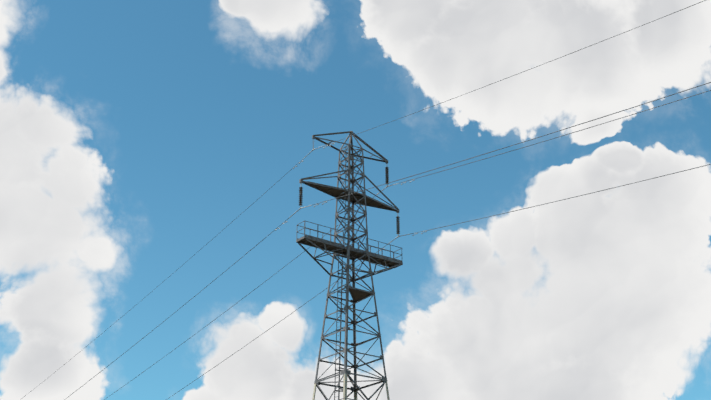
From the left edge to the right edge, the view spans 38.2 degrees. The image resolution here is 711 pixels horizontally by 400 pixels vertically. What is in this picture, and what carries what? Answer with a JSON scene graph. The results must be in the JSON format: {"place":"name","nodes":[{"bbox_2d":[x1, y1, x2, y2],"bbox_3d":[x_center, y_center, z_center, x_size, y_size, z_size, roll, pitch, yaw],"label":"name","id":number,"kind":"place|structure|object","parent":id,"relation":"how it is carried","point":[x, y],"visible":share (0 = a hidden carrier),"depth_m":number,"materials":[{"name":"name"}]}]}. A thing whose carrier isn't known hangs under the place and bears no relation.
{"place":"outdoors","nodes":[
{"label":"outdoors","id":0,"kind":"place"},
{"bbox_2d":[0,0,710,399],"label":"sky","id":1,"kind":"structure","parent":0,"point":[134,133],"materials":[{"name":"blue"}]},
{"label":"ground","id":2,"kind":"structure","parent":0,"visible":0},
{"bbox_2d":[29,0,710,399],"bbox_3d":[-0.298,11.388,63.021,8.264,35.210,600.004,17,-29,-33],"label":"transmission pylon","id":3,"kind":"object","parent":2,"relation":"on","point":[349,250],"visible":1,"depth_m":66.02,"materials":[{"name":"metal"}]},
{"bbox_2d":[20,174,377,399],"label":"overhead power line","id":4,"kind":"object","parent":3,"relation":"attached to","point":[198,331],"visible":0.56,"depth_m":81.13,"materials":[{"name":"metal"}]},
{"bbox_2d":[313,0,709,232],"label":"overhead power line","id":5,"kind":"object","parent":3,"relation":"attached to","point":[546,140],"visible":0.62,"depth_m":53.92,"materials":[{"name":"metal"}]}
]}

